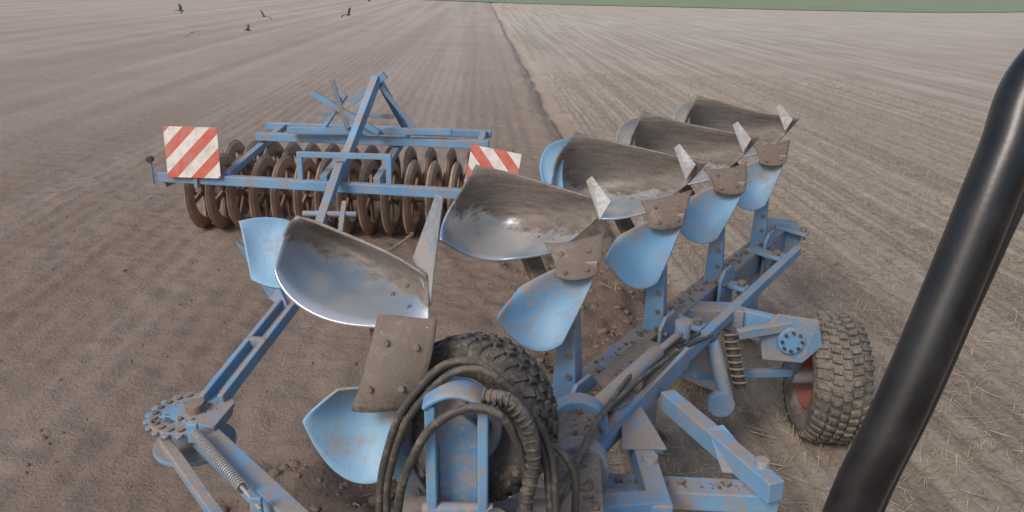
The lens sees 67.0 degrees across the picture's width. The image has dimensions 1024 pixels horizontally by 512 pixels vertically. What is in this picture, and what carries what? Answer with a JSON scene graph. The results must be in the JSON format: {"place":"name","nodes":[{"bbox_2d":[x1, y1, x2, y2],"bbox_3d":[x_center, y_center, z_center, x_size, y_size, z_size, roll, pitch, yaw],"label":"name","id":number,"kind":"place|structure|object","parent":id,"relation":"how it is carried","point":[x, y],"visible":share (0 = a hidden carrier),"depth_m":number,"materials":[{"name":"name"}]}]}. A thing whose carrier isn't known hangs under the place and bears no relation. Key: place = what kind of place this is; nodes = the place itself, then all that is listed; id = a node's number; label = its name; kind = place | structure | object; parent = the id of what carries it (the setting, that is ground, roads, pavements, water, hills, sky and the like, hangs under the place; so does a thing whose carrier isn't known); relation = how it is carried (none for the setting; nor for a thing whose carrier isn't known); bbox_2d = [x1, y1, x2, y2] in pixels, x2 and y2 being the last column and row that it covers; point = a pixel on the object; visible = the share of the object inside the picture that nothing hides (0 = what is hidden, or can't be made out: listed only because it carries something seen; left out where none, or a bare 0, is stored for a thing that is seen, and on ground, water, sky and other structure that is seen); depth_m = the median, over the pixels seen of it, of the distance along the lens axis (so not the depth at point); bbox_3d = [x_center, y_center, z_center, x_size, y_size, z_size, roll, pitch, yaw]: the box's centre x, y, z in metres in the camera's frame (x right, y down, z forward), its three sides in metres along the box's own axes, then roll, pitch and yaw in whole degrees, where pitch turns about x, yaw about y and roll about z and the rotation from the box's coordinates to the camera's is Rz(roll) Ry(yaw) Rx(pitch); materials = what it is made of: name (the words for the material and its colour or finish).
{"place":"outdoors","nodes":[
{"label":"outdoors","id":0,"kind":"place"},
{"bbox_2d":[393,403,526,511],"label":"hydraulic hose","id":1,"kind":"object","parent":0,"point":[433,425],"visible":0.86,"depth_m":2.45,"materials":[{"name":"rubber"}]},
{"bbox_2d":[484,389,540,511],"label":"hose sleeve","id":2,"kind":"object","parent":1,"relation":"attached to","point":[521,407],"visible":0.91,"depth_m":2.43,"materials":[{"name":"rubber"}]},
{"bbox_2d":[0,0,1023,511],"bbox_3d":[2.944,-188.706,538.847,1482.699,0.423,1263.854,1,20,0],"label":"field ground","id":3,"kind":"structure","parent":0,"point":[98,94],"depth_m":10.73,"materials":[{"name":"soil"}]},
{"bbox_2d":[146,72,514,250],"bbox_3d":[-1.954,-1.098,8.902,4.168,1.908,3.510,1,20,0],"label":"furrow press","id":4,"kind":"object","parent":3,"relation":"on","point":[344,184],"visible":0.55,"depth_m":9.20,"materials":[{"name":"metal"}]},
{"bbox_2d":[163,126,221,187],"bbox_3d":[-3.513,-1.087,8.525,0.600,0.686,0.048,2,16,3],"label":"warning sign","id":5,"kind":"object","parent":4,"relation":"attached to","point":[191,151],"visible":1,"depth_m":8.49,"materials":[{"name":"metal"}]},
{"bbox_2d":[465,144,521,181],"bbox_3d":[-0.214,-0.837,8.236,0.540,0.626,0.048,11,16,3],"label":"warning sign","id":6,"kind":"object","parent":4,"relation":"attached to","point":[498,159],"visible":0.52,"depth_m":8.16,"materials":[{"name":"metal"}]},
{"bbox_2d":[0,142,682,511],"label":"soil clods","id":7,"kind":"object","parent":3,"relation":"on","point":[276,472],"visible":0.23,"depth_m":6.40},
{"bbox_2d":[354,71,1023,511],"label":"straw stubble","id":8,"kind":"object","parent":3,"relation":"on","point":[942,195],"visible":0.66,"depth_m":10.26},
{"bbox_2d":[782,310,875,443],"bbox_3d":[2.047,0.801,5.160,0.438,0.871,0.871,2,20,4],"label":"plough depth wheel","id":9,"kind":"object","parent":3,"relation":"on","point":[829,388],"visible":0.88,"depth_m":4.82,"materials":[{"name":"rubber"}]},
{"bbox_2d":[692,367,793,379],"bbox_3d":[1.488,0.753,4.957,0.748,0.148,0.050,-6,21,-18],"label":"wheel strut","id":10,"kind":"object","parent":9,"relation":"attached to","point":[751,373],"visible":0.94,"depth_m":4.97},
{"bbox_2d":[556,225,785,399],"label":"beam","id":11,"kind":"structure","parent":10,"relation":"on","point":[749,265],"depth_m":5.22,"materials":[{"name":"metal"}]},
{"bbox_2d":[394,440,425,495],"bbox_3d":[-0.369,0.863,2.960,0.134,0.487,0.279,9,21,22],"label":"leg","id":12,"kind":"object","parent":11,"relation":"attached to","point":[415,479],"visible":0.31,"depth_m":2.89,"materials":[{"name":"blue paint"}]},
{"bbox_2d":[369,328,373,343],"bbox_3d":[-0.486,0.388,2.927,0.090,0.572,0.396,-3,20,-12],"label":"frog","id":13,"kind":"object","parent":12,"relation":"attached to","point":[371,330],"depth_m":2.92,"materials":[{"name":"metal"}]},
{"bbox_2d":[273,215,429,327],"bbox_3d":[-0.563,0.038,2.799,0.565,0.303,0.446,1,20,0],"label":"mouldboard","id":14,"kind":"object","parent":13,"relation":"attached to","point":[325,272],"visible":1,"depth_m":2.82,"materials":[{"name":"metal"}]},
{"bbox_2d":[239,217,289,288],"bbox_3d":[-0.911,-0.010,2.840,0.186,0.216,0.228,-3,20,-10],"label":"wing backing","id":15,"kind":"object","parent":14,"relation":"attached to","point":[262,237],"visible":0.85,"depth_m":2.87,"materials":[{"name":"blue paint"}]},
{"bbox_2d":[413,194,443,305],"bbox_3d":[-0.287,-0.029,2.690,0.071,0.379,0.130,-11,23,-30],"label":"trashboard fin","id":16,"kind":"object","parent":14,"relation":"attached to","point":[424,256],"visible":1,"depth_m":2.67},
{"bbox_2d":[302,386,404,483],"bbox_3d":[-0.546,0.620,2.730,0.365,0.347,0.138,1,20,0],"label":"skimmer board","id":17,"kind":"object","parent":13,"relation":"attached to","point":[348,444],"visible":0.68,"depth_m":2.74,"materials":[{"name":"blue paint"}]},
{"bbox_2d":[351,314,436,412],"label":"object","id":18,"kind":"object","parent":13,"relation":"attached to","point":[394,365],"visible":0.91,"depth_m":2.63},
{"bbox_2d":[405,332,558,502],"bbox_3d":[-0.142,0.586,2.799,0.610,0.610,0.272,12,7,29],"label":"plough support wheel","id":19,"kind":"object","parent":12,"relation":"attached to","point":[520,370],"visible":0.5,"depth_m":2.69,"materials":[{"name":"black rubber"}]},
{"bbox_2d":[402,496,545,511],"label":"headstock foot","id":20,"kind":"object","parent":11,"relation":"on","point":[412,503],"visible":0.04,"depth_m":2.88},
{"bbox_2d":[424,403,439,509],"bbox_3d":[-0.267,0.779,2.614,0.035,0.670,0.100,1,20,0],"label":"headstock rib","id":21,"kind":"object","parent":20,"relation":"attached to","point":[432,466],"visible":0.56,"depth_m":2.54,"materials":[{"name":"blue paint"}]},
{"bbox_2d":[375,357,551,511],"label":"hydraulic hose","id":22,"kind":"object","parent":21,"relation":"attached to","point":[424,382],"visible":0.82,"depth_m":2.52,"materials":[{"name":"rubber"}]},
{"bbox_2d":[383,365,559,511],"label":"hydraulic hose","id":23,"kind":"object","parent":21,"relation":"attached to","point":[502,382],"visible":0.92,"depth_m":2.51,"materials":[{"name":"rubber"}]},
{"bbox_2d":[421,501,492,511],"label":"headstock pin","id":24,"kind":"object","parent":20,"relation":"attached to","point":[442,506],"visible":0.85,"depth_m":2.59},
{"bbox_2d":[439,414,476,501],"bbox_3d":[-0.182,0.774,2.649,0.130,0.559,0.020,1,20,0],"label":"headstock plate","id":25,"kind":"object","parent":20,"relation":"attached to","point":[458,456],"visible":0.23,"depth_m":2.61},
{"bbox_2d":[477,413,488,510],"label":"headstock rib","id":26,"kind":"object","parent":20,"relation":"attached to","point":[482,461],"visible":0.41,"depth_m":2.52,"materials":[{"name":"blue paint"}]},
{"bbox_2d":[422,376,486,410],"bbox_3d":[-0.177,0.445,2.494,0.217,0.080,0.123,1,20,0],"label":"headstock cap","id":27,"kind":"object","parent":26,"relation":"on","point":[463,389],"visible":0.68,"depth_m":2.46,"materials":[{"name":"blue paint"}]},
{"bbox_2d":[571,374,596,392],"bbox_3d":[0.346,0.767,3.855,0.022,0.340,0.260,14,23,32],"label":"leg clamp","id":28,"kind":"object","parent":11,"relation":"attached to","point":[586,383],"visible":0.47,"depth_m":3.81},
{"bbox_2d":[521,256,546,280],"bbox_3d":[0.143,0.122,3.970,0.090,0.405,0.530,-8,21,-23],"label":"frog","id":29,"kind":"object","parent":28,"relation":"attached to","point":[534,267],"visible":0.13,"depth_m":3.98,"materials":[{"name":"metal"}]},
{"bbox_2d":[440,164,598,260],"bbox_3d":[0.065,-0.211,3.857,0.812,0.432,0.514,1,20,0],"label":"mouldboard","id":30,"kind":"object","parent":29,"relation":"on","point":[492,214],"visible":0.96,"depth_m":3.93,"materials":[{"name":"metal"}]},
{"bbox_2d":[497,261,597,351],"bbox_3d":[0.162,0.230,3.638,0.464,0.442,0.132,1,20,0],"label":"skimmer board","id":31,"kind":"object","parent":30,"relation":"attached to","point":[539,313],"visible":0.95,"depth_m":3.66,"materials":[{"name":"blue paint"}]},
{"bbox_2d":[544,233,604,280],"bbox_3d":[0.293,0.004,3.618,0.286,0.193,0.163,1,20,0],"label":"mounting plate","id":32,"kind":"object","parent":30,"relation":"attached to","point":[573,258],"visible":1,"depth_m":3.60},
{"bbox_2d":[586,176,611,219],"bbox_3d":[0.403,-0.276,3.685,0.137,0.198,0.049,12,22,28],"label":"trashboard fin","id":33,"kind":"object","parent":30,"relation":"attached to","point":[601,199],"visible":1,"depth_m":3.68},
{"bbox_2d":[590,338,678,418],"bbox_3d":[0.540,0.662,3.948,0.260,0.050,1.082,14,23,32],"label":"swing plate","id":34,"kind":"object","parent":11,"relation":"on","point":[637,349],"visible":0.26,"depth_m":4.14,"materials":[{"name":"blue paint"}]},
{"bbox_2d":[606,347,689,452],"bbox_3d":[0.679,0.710,3.879,0.030,0.140,1.056,13,23,31],"label":"swing plate edge","id":35,"kind":"object","parent":11,"relation":"on","point":[664,379],"visible":0.56,"depth_m":3.93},
{"bbox_2d":[595,345,663,405],"bbox_3d":[0.580,0.614,3.862,0.090,0.100,0.686,14,23,32],"label":"hydraulic cylinder","id":36,"kind":"object","parent":35,"relation":"on","point":[646,360],"visible":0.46,"depth_m":3.88,"materials":[{"name":"blue paint"}]},
{"bbox_2d":[674,318,690,343],"bbox_3d":[0.973,0.428,4.414,0.090,0.120,0.090,1,20,0],"label":"cylinder eye","id":37,"kind":"object","parent":36,"relation":"attached to","point":[683,325],"visible":0.78,"depth_m":4.38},
{"bbox_2d":[657,310,678,347],"bbox_3d":[0.930,0.501,4.627,0.022,0.340,0.260,14,23,32],"label":"leg clamp","id":38,"kind":"object","parent":11,"relation":"attached to","point":[667,324],"visible":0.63,"depth_m":4.55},
{"bbox_2d":[614,218,634,233],"bbox_3d":[0.723,-0.144,4.762,0.090,0.394,0.564,-7,21,-22],"label":"frog","id":39,"kind":"object","parent":38,"relation":"attached to","point":[624,225],"visible":0.04,"depth_m":4.77,"materials":[{"name":"metal"}]},
{"bbox_2d":[549,131,706,219],"bbox_3d":[0.658,-0.475,4.636,0.917,0.478,0.576,1,20,0],"label":"mouldboard","id":40,"kind":"object","parent":39,"relation":"on","point":[622,174],"visible":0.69,"depth_m":4.73,"materials":[{"name":"metal"}]},
{"bbox_2d":[540,137,569,187],"bbox_3d":[0.258,-0.560,4.665,0.165,0.268,0.347,4,20,10],"label":"board backing","id":41,"kind":"object","parent":40,"relation":"attached to","point":[550,155],"visible":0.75,"depth_m":4.63,"materials":[{"name":"blue paint"}]},
{"bbox_2d":[604,213,684,288],"bbox_3d":[0.744,-0.034,4.413,0.445,0.440,0.130,1,20,0],"label":"skimmer board","id":42,"kind":"object","parent":40,"relation":"attached to","point":[637,257],"visible":0.96,"depth_m":4.43,"materials":[{"name":"blue paint"}]},
{"bbox_2d":[641,190,691,230],"bbox_3d":[0.884,-0.262,4.390,0.294,0.209,0.146,1,20,0],"label":"mounting plate","id":43,"kind":"object","parent":40,"relation":"attached to","point":[666,211],"visible":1,"depth_m":4.38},
{"bbox_2d":[674,144,695,179],"bbox_3d":[0.988,-0.542,4.457,0.137,0.198,0.049,12,22,28],"label":"trashboard fin","id":44,"kind":"object","parent":40,"relation":"attached to","point":[687,163],"visible":1,"depth_m":4.45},
{"bbox_2d":[603,473,778,511],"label":"frame cross bar","id":45,"kind":"object","parent":11,"relation":"attached to","point":[692,495],"visible":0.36,"depth_m":3.33,"materials":[{"name":"blue paint"}]},
{"bbox_2d":[628,450,672,511],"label":"frame arm","id":46,"kind":"object","parent":45,"relation":"on","point":[648,477],"visible":0.39,"depth_m":3.24},
{"bbox_2d":[621,406,666,449],"bbox_3d":[0.588,0.795,3.592,0.199,0.012,0.360,1,20,0],"label":"frame gusset","id":47,"kind":"object","parent":46,"relation":"attached to","point":[638,431],"visible":0.78,"depth_m":3.52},
{"bbox_2d":[642,451,657,465],"bbox_3d":[0.595,0.944,3.369,0.070,0.180,0.070,1,20,0],"label":"pivot pin","id":48,"kind":"object","parent":46,"relation":"attached to","point":[650,458],"visible":0.41,"depth_m":3.32,"materials":[{"name":"metal"}]},
{"bbox_2d":[660,389,783,503],"bbox_3d":[0.947,0.859,3.591,0.080,0.100,0.825,-7,21,-21],"label":"frame arm","id":49,"kind":"object","parent":45,"relation":"on","point":[695,424],"visible":1,"depth_m":3.50},
{"bbox_2d":[708,425,737,473],"bbox_3d":[0.985,0.892,3.489,0.156,0.111,0.300,-10,22,-27],"label":"frame gusset","id":50,"kind":"object","parent":49,"relation":"attached to","point":[724,467],"visible":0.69,"depth_m":3.50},
{"bbox_2d":[688,301,743,327],"bbox_3d":[1.294,0.381,5.054,0.417,0.130,0.198,1,20,0],"label":"wheel arm root","id":51,"kind":"object","parent":11,"relation":"attached to","point":[707,312],"visible":0.59,"depth_m":4.98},
{"bbox_2d":[742,307,774,326],"bbox_3d":[1.683,0.442,4.988,0.510,0.187,0.070,6,20,13],"label":"wheel arm","id":52,"kind":"object","parent":51,"relation":"attached to","point":[752,317],"visible":0.32,"depth_m":4.97},
{"bbox_2d":[716,265,734,301],"bbox_3d":[1.485,0.241,5.381,0.022,0.340,0.260,14,23,32],"label":"leg clamp","id":53,"kind":"object","parent":11,"relation":"attached to","point":[725,294],"visible":0.69,"depth_m":5.32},
{"bbox_2d":[679,185,694,195],"bbox_3d":[1.278,-0.403,5.516,0.090,0.394,0.564,-7,21,-22],"label":"frog","id":54,"kind":"object","parent":53,"relation":"attached to","point":[686,188],"depth_m":5.54,"materials":[{"name":"metal"}]},
{"bbox_2d":[628,111,759,185],"bbox_3d":[1.209,-0.744,5.387,0.911,0.477,0.575,1,20,0],"label":"mouldboard","id":55,"kind":"object","parent":54,"relation":"on","point":[668,136],"visible":0.54,"depth_m":5.46,"materials":[{"name":"metal"}]},
{"bbox_2d":[616,117,638,145],"bbox_3d":[0.812,-0.820,5.418,0.165,0.268,0.347,4,20,10],"label":"board backing","id":56,"kind":"object","parent":55,"relation":"attached to","point":[624,131],"visible":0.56,"depth_m":5.41,"materials":[{"name":"metal"}]},
{"bbox_2d":[680,182,744,243],"bbox_3d":[1.298,-0.296,5.169,0.466,0.421,0.121,-1,20,-4],"label":"skimmer board","id":57,"kind":"object","parent":55,"relation":"attached to","point":[709,211],"visible":0.81,"depth_m":5.19,"materials":[{"name":"blue paint"}]},
{"bbox_2d":[704,162,746,194],"bbox_3d":[1.429,-0.516,5.139,0.287,0.197,0.157,1,20,0],"label":"mounting plate","id":58,"kind":"object","parent":55,"relation":"attached to","point":[728,179],"visible":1,"depth_m":5.12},
{"bbox_2d":[733,121,751,151],"bbox_3d":[1.542,-0.802,5.211,0.137,0.198,0.049,12,22,28],"label":"trashboard fin","id":59,"kind":"object","parent":55,"relation":"attached to","point":[744,138],"visible":1,"depth_m":5.21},
{"bbox_2d":[745,267,760,309],"bbox_3d":[1.966,0.250,6.330,0.120,0.580,0.050,1,20,0],"label":"leg","id":60,"kind":"object","parent":11,"relation":"attached to","point":[752,278],"depth_m":6.29,"materials":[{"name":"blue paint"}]},
{"bbox_2d":[746,245,782,260],"bbox_3d":[1.960,-0.021,5.995,0.262,0.058,0.100,14,23,32],"label":"beam link","id":61,"kind":"object","parent":11,"relation":"on","point":[760,252],"visible":0.83,"depth_m":5.97,"materials":[{"name":"blue paint"}]},
{"bbox_2d":[760,230,776,275],"bbox_3d":[2.049,-0.032,6.172,0.022,0.340,0.260,14,23,32],"label":"leg clamp","id":62,"kind":"object","parent":11,"relation":"attached to","point":[771,236],"visible":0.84,"depth_m":6.12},
{"bbox_2d":[767,218,800,252],"bbox_3d":[2.336,-0.177,6.683,0.319,0.300,0.025,14,23,32],"label":"beam end plate","id":63,"kind":"object","parent":11,"relation":"attached to","point":[792,241],"visible":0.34,"depth_m":6.64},
{"bbox_2d":[776,223,809,236],"bbox_3d":[2.383,-0.219,6.570,0.262,0.058,0.100,14,23,32],"label":"beam link","id":64,"kind":"object","parent":63,"relation":"attached to","point":[789,229],"visible":1,"depth_m":6.54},
{"bbox_3d":[-0.517,1.107,2.876,0.416,0.149,0.149,1,20,0],"label":"catch arm mount","id":65,"kind":"object","parent":11,"relation":"attached to","visible":0},
{"bbox_2d":[193,427,308,511],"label":"catch arm","id":66,"kind":"object","parent":65,"relation":"attached to","point":[272,492],"visible":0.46,"depth_m":3.24},
{"bbox_2d":[148,393,232,437],"bbox_3d":[-1.542,0.761,3.719,0.380,0.025,0.380,1,20,0],"label":"arm pivot disc","id":67,"kind":"object","parent":66,"relation":"attached to","point":[173,424],"visible":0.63,"depth_m":3.63,"materials":[{"name":"blue paint"}]},
{"bbox_2d":[159,392,234,429],"bbox_3d":[-1.473,0.729,3.746,0.315,0.020,0.309,7,21,17],"label":"arm gusset","id":68,"kind":"object","parent":67,"relation":"on","point":[212,419],"visible":0.74,"depth_m":3.66,"materials":[{"name":"blue paint"}]},
{"bbox_2d":[184,398,204,447],"bbox_3d":[-1.513,0.832,3.723,0.090,0.290,0.090,1,20,0],"label":"arm pivot hub","id":69,"kind":"object","parent":68,"relation":"on","point":[194,406],"visible":0.41,"depth_m":3.66,"materials":[{"name":"metal"}]},
{"bbox_2d":[153,423,236,466],"bbox_3d":[-1.544,0.912,3.773,0.380,0.025,0.380,1,20,0],"label":"arm pivot disc","id":70,"kind":"object","parent":69,"relation":"attached to","point":[194,457],"visible":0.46,"depth_m":3.68,"materials":[{"name":"blue paint"}]},
{"bbox_2d":[199,299,282,400],"bbox_3d":[-1.428,0.483,4.171,0.030,0.217,0.941,4,20,9],"label":"catch arm","id":71,"kind":"object","parent":68,"relation":"on","point":[221,377],"visible":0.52,"depth_m":4.07},
{"bbox_2d":[237,241,288,308],"bbox_3d":[-1.429,0.120,4.504,0.304,0.428,0.067,4,20,9],"label":"catch hook","id":72,"kind":"object","parent":71,"relation":"attached to","point":[273,294],"visible":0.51,"depth_m":4.52,"materials":[{"name":"blue paint"}]},
{"bbox_2d":[218,301,299,401],"bbox_3d":[-1.338,0.484,4.171,0.030,0.217,0.941,4,20,9],"label":"catch arm","id":73,"kind":"object","parent":68,"relation":"attached to","point":[245,369],"visible":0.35,"depth_m":4.08},
{"bbox_2d":[158,438,223,511],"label":"catch arm stay","id":74,"kind":"object","parent":66,"relation":"attached to","point":[196,486],"visible":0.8,"depth_m":3.36,"materials":[{"name":"blue paint"}]},
{"bbox_2d":[191,429,262,510],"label":"spring rod","id":75,"kind":"object","parent":66,"relation":"attached to","point":[248,495],"visible":0.41,"depth_m":3.06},
{"bbox_2d":[190,429,248,493],"bbox_3d":[-1.244,0.863,3.276,0.054,0.051,0.519,-16,26,-39],"label":"arm spring","id":76,"kind":"object","parent":75,"relation":"attached to","point":[203,442],"visible":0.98,"depth_m":3.24,"materials":[{"name":"metal"}]},
{"bbox_2d":[686,246,800,361],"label":"control rod beam","id":77,"kind":"structure","parent":10,"relation":"on","point":[719,323],"depth_m":5.15,"materials":[{"name":"metal"}]},
{"bbox_2d":[602,406,628,450],"bbox_3d":[0.488,0.791,3.628,0.070,0.089,0.673,11,22,27],"label":"frame brace","id":78,"kind":"object","parent":77,"relation":"attached to","point":[614,433],"visible":0.07,"depth_m":3.53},
{"bbox_2d":[149,225,776,511],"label":"soil crumbs","id":79,"kind":"object","parent":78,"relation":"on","point":[589,481],"visible":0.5,"depth_m":3.75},
{"bbox_2d":[557,411,604,511],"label":"turnover shaft housing","id":80,"kind":"object","parent":78,"relation":"on","point":[593,469],"visible":0.59,"depth_m":2.97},
{"bbox_2d":[532,443,579,511],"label":"hydraulic hose","id":81,"kind":"object","parent":80,"relation":"on","point":[565,457],"visible":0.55,"depth_m":2.60,"materials":[{"name":"rubber"}]},
{"bbox_2d":[554,436,608,484],"bbox_3d":[0.274,0.846,3.123,0.234,0.230,0.094,1,20,0],"label":"turnover collar","id":82,"kind":"object","parent":80,"relation":"attached to","point":[572,444],"visible":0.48,"depth_m":3.08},
{"bbox_2d":[556,393,607,444],"bbox_3d":[0.293,0.740,3.420,0.260,0.260,0.091,3,20,6],"label":"turnover bearing","id":83,"kind":"object","parent":80,"relation":"attached to","point":[573,402],"visible":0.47,"depth_m":3.36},
{"bbox_2d":[560,331,700,504],"bbox_3d":[0.545,0.646,3.606,0.168,0.244,2.135,11,22,25],"label":"hydraulic hose","id":84,"kind":"object","parent":80,"relation":"on","point":[590,434],"visible":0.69,"depth_m":3.13,"materials":[{"name":"rubber"}]},
{"bbox_2d":[559,334,712,500],"bbox_3d":[0.621,0.659,3.675,0.123,0.293,2.228,11,22,26],"label":"hydraulic hose","id":85,"kind":"object","parent":80,"relation":"attached to","point":[604,413],"visible":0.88,"depth_m":3.60,"materials":[{"name":"rubber"}]},
{"bbox_2d":[603,490,666,511],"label":"frame brace","id":86,"kind":"object","parent":78,"relation":"attached to","point":[639,501],"visible":0.54,"depth_m":3.05,"materials":[{"name":"blue paint"}]},
{"bbox_2d":[705,339,733,397],"bbox_3d":[1.259,0.693,4.698,0.090,0.372,0.222,-18,27,-42],"label":"wheel cylinder","id":87,"kind":"object","parent":77,"relation":"attached to","point":[718,365],"visible":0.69,"depth_m":4.66,"materials":[{"name":"blue paint"}]},
{"bbox_2d":[706,390,734,416],"bbox_3d":[1.266,0.895,4.696,0.160,0.160,0.060,1,20,0],"label":"damper disc","id":88,"kind":"object","parent":87,"relation":"attached to","point":[720,404],"visible":1,"depth_m":4.67,"materials":[{"name":"blue paint"}]},
{"bbox_2d":[722,333,747,390],"bbox_3d":[1.370,0.643,4.754,0.106,0.352,0.200,-14,25,-36],"label":"damper spring","id":89,"kind":"object","parent":77,"relation":"attached to","point":[732,362],"visible":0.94,"depth_m":4.71,"materials":[{"name":"metal"}]},
{"bbox_2d":[723,332,745,388],"bbox_3d":[1.370,0.643,4.754,0.070,0.344,0.191,-14,25,-36],"label":"wheel damper","id":90,"kind":"object","parent":89,"relation":"attached to","point":[733,352],"visible":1,"depth_m":4.73,"materials":[{"name":"black metal"}]},
{"bbox_2d":[760,314,822,362],"bbox_3d":[1.746,0.516,4.844,0.392,0.310,0.039,4,20,7],"label":"wheel bracket","id":91,"kind":"object","parent":9,"relation":"attached to","point":[809,328],"visible":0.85,"depth_m":4.83,"materials":[{"name":"metal"}]},
{"bbox_2d":[736,323,792,339],"bbox_3d":[1.583,0.457,4.809,0.391,0.098,0.050,-3,20,-10],"label":"wheel strut","id":92,"kind":"object","parent":91,"relation":"attached to","point":[758,330],"visible":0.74,"depth_m":4.78,"materials":[{"name":"blue paint"}]},
{"bbox_2d":[776,327,805,353],"bbox_3d":[1.742,0.525,4.832,0.170,0.170,0.050,1,20,0],"label":"wheel bracket boss","id":93,"kind":"object","parent":91,"relation":"attached to","point":[792,341],"visible":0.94,"depth_m":4.81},
{"bbox_2d":[553,326,576,397],"bbox_3d":[0.269,0.561,3.833,0.129,0.462,0.062,7,20,16],"label":"leg","id":94,"kind":"object","parent":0,"point":[563,367],"visible":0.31,"depth_m":3.80,"materials":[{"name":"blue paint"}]},
{"bbox_2d":[573,311,582,381],"bbox_3d":[0.329,0.524,3.863,0.056,0.511,0.111,7,20,16],"label":"leg rib","id":95,"kind":"object","parent":94,"relation":"attached to","point":[577,324],"visible":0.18,"depth_m":3.82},
{"bbox_2d":[643,270,664,330],"bbox_3d":[0.854,0.295,4.605,0.129,0.462,0.062,7,20,16],"label":"leg","id":96,"kind":"object","parent":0,"point":[652,318],"visible":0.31,"depth_m":4.58,"materials":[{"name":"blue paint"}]},
{"bbox_2d":[704,230,723,282],"bbox_3d":[1.408,0.035,5.359,0.129,0.462,0.062,7,20,16],"label":"leg","id":97,"kind":"object","parent":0,"point":[712,271],"visible":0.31,"depth_m":5.33,"materials":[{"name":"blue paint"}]},
{"bbox_2d":[446,0,1023,11],"bbox_3d":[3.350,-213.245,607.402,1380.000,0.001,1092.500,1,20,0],"label":"grass field","id":98,"kind":"structure","parent":0,"point":[936,5],"depth_m":117.98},
{"bbox_2d":[749,199,768,245],"bbox_3d":[1.972,-0.238,6.150,0.129,0.462,0.062,7,20,16],"label":"leg","id":99,"kind":"object","parent":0,"point":[757,236],"visible":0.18,"depth_m":6.13,"materials":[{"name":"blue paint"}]},
{"bbox_2d":[822,48,1023,511],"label":"pillar tube","id":100,"kind":"object","parent":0,"point":[954,281],"visible":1,"depth_m":0.61,"materials":[{"name":"black metal"}]},
{"bbox_2d":[881,191,1023,511],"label":"pillar seal","id":101,"kind":"object","parent":100,"relation":"attached to","point":[1017,216],"visible":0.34,"depth_m":0.62,"materials":[{"name":"rubber"}]},
{"bbox_3d":[1.402,0.523,5.539,0.120,0.580,0.050,1,20,0],"label":"lower leg","id":102,"kind":"object","parent":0,"visible":0},
{"bbox_2d":[679,349,715,390],"bbox_3d":[1.281,0.803,5.560,0.455,0.390,0.123,0,20,-2],"label":"skimmer","id":103,"kind":"object","parent":102,"relation":"attached to","point":[699,360],"visible":0.3,"depth_m":5.62,"materials":[{"name":"blue paint"}]},
{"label":"frog","id":104,"kind":"object","parent":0,"visible":0},
{"bbox_2d":[684,95,799,157],"bbox_3d":[1.776,-1.017,6.178,0.910,0.482,0.575,1,20,0],"label":"mouldboard","id":105,"kind":"object","parent":104,"relation":"on","point":[720,115],"visible":0.44,"depth_m":6.24,"materials":[{"name":"metal"}]},
{"bbox_2d":[673,101,693,123],"bbox_3d":[1.377,-1.093,6.210,0.165,0.268,0.347,4,20,10],"label":"board backing","id":106,"kind":"object","parent":105,"relation":"attached to","point":[681,111],"visible":0.45,"depth_m":6.21,"materials":[{"name":"metal"}]},
{"bbox_2d":[737,155,785,210],"bbox_3d":[1.863,-0.569,5.955,0.448,0.430,0.134,1,20,0],"label":"skimmer board","id":107,"kind":"object","parent":105,"relation":"attached to","point":[760,184],"visible":0.66,"depth_m":5.98,"materials":[{"name":"blue paint"}]},
{"bbox_2d":[753,140,789,166],"bbox_3d":[2.005,-0.792,5.935,0.291,0.184,0.163,1,20,0],"label":"mounting plate","id":108,"kind":"object","parent":105,"relation":"attached to","point":[771,153],"visible":0.98,"depth_m":5.92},
{"bbox_2d":[776,104,792,130],"bbox_3d":[2.106,-1.075,6.002,0.137,0.198,0.049,12,22,28],"label":"trashboard fin","id":109,"kind":"object","parent":105,"relation":"attached to","point":[785,118],"visible":1,"depth_m":6.00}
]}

